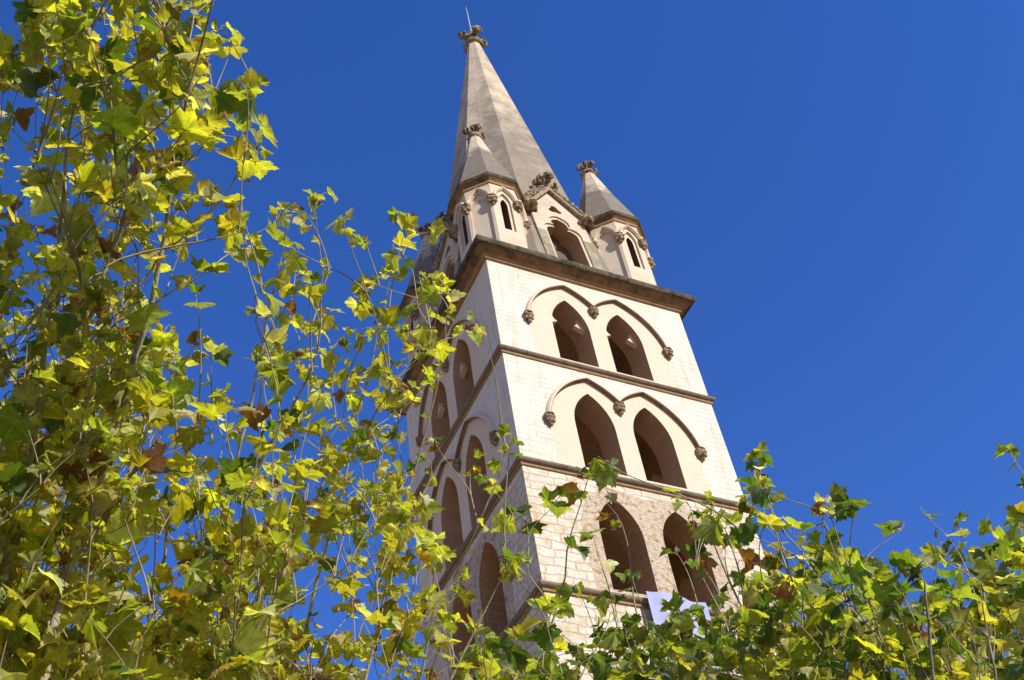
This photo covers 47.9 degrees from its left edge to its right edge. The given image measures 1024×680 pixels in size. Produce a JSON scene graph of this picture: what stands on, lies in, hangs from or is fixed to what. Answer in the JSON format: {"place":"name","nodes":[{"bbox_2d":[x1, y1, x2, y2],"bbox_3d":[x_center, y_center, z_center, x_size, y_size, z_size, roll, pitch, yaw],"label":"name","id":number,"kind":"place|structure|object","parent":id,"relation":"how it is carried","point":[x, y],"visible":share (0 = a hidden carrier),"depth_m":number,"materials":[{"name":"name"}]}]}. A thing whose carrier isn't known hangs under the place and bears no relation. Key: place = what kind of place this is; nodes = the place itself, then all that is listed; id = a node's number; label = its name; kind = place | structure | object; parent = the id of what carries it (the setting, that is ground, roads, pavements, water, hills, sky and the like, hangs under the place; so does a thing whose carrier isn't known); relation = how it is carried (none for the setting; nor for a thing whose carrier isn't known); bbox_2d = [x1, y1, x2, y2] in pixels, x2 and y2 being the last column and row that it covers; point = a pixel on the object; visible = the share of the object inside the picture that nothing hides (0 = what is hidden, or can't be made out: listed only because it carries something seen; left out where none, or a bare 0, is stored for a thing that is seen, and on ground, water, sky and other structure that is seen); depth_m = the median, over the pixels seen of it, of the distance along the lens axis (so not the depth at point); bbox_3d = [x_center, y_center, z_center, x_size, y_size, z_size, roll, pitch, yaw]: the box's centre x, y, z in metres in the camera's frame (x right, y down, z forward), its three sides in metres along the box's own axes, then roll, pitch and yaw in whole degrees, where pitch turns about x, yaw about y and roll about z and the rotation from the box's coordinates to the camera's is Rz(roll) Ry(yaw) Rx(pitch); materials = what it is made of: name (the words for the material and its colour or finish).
{"place":"outdoors","nodes":[
{"label":"outdoors","id":0,"kind":"place"},
{"bbox_2d":[6,642,360,679],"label":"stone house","id":1,"kind":"structure","parent":0,"point":[318,676],"depth_m":15.52,"materials":[{"name":"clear stone"}]},
{"bbox_2d":[0,0,525,679],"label":"plane tree","id":2,"kind":"object","parent":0,"point":[78,446],"visible":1,"depth_m":4.51,"materials":[{"name":"green plant"}]},
{"bbox_2d":[0,0,1023,679],"label":"sky","id":3,"kind":"structure","parent":0,"point":[835,187],"materials":[{"name":"blue"}]},
{"bbox_2d":[387,8,797,679],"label":"church tower","id":4,"kind":"structure","parent":0,"point":[579,314],"depth_m":38.94,"materials":[{"name":"stone"}]},
{"bbox_2d":[431,381,449,455],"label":"lancet window","id":5,"kind":"structure","parent":4,"relation":"in","point":[440,422],"depth_m":42.58,"materials":[{"name":"stone"}]},
{"bbox_2d":[441,477,462,568],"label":"lancet window","id":6,"kind":"structure","parent":4,"relation":"in","point":[450,516],"depth_m":39.08,"materials":[{"name":"stone"}]},
{"bbox_2d":[453,339,473,414],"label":"lancet window","id":7,"kind":"structure","parent":4,"relation":"in","point":[462,369],"depth_m":41.37,"materials":[{"name":"stone"}]},
{"bbox_2d":[452,585,477,675],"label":"lancet window","id":8,"kind":"structure","parent":4,"relation":"in","point":[462,634],"depth_m":35.80,"materials":[{"name":"brown wood"}]},
{"bbox_2d":[466,435,489,527],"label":"lancet window","id":9,"kind":"structure","parent":4,"relation":"in","point":[480,497],"depth_m":37.67,"materials":[{"name":"stone"}]},
{"bbox_2d":[479,542,507,638],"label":"lancet window","id":10,"kind":"structure","parent":4,"relation":"in","point":[495,616],"depth_m":34.53,"materials":[{"name":"brown wood"}]},
{"bbox_2d":[552,300,598,366],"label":"lancet window","id":11,"kind":"structure","parent":4,"relation":"in","point":[564,315],"depth_m":40.84,"materials":[{"name":"stone"}]},
{"bbox_2d":[574,394,627,475],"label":"lancet window","id":12,"kind":"structure","parent":4,"relation":"in","point":[587,409],"depth_m":37.41,"materials":[{"name":"stone"}]},
{"bbox_2d":[601,501,657,594],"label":"lancet window","id":13,"kind":"structure","parent":4,"relation":"in","point":[639,557],"depth_m":33.90,"materials":[{"name":"brown wood"}]},
{"bbox_2d":[606,315,653,380],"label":"lancet window","id":14,"kind":"structure","parent":4,"relation":"in","point":[618,330],"depth_m":41.59,"materials":[{"name":"stone"}]},
{"bbox_2d":[651,475,663,483],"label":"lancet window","id":15,"kind":"structure","parent":4,"relation":"in","point":[655,478],"depth_m":40.77,"materials":[{"name":"stone"}]},
{"bbox_2d":[633,408,686,488],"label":"lancet window","id":16,"kind":"structure","parent":4,"relation":"in","point":[645,424],"depth_m":38.06,"materials":[{"name":"stone"}]},
{"bbox_2d":[646,591,725,672],"bbox_3d":[4.852,8.681,30.070,1.962,4.840,0.222,16,-53,-22],"label":"banner","id":17,"kind":"object","parent":4,"relation":"hanging from","point":[655,604],"visible":0.17,"depth_m":31.41,"materials":[{"name":"white fabric"}]},
{"bbox_2d":[679,579,698,601],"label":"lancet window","id":18,"kind":"structure","parent":4,"relation":"in","point":[686,590],"depth_m":37.48,"materials":[{"name":"brown wood"}]},
{"bbox_2d":[663,512,724,608],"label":"lancet window","id":19,"kind":"structure","parent":4,"relation":"in","point":[675,527],"depth_m":35.01,"materials":[{"name":"brown wood"}]},
{"bbox_2d":[462,424,1007,679],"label":"plane tree","id":20,"kind":"object","parent":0,"point":[831,636],"visible":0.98,"depth_m":5.08,"materials":[{"name":"green plant"}]},
{"bbox_2d":[946,442,1023,679],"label":"plane tree","id":21,"kind":"object","parent":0,"point":[1006,603],"visible":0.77,"depth_m":7.08,"materials":[{"name":"green plant"}]}
]}

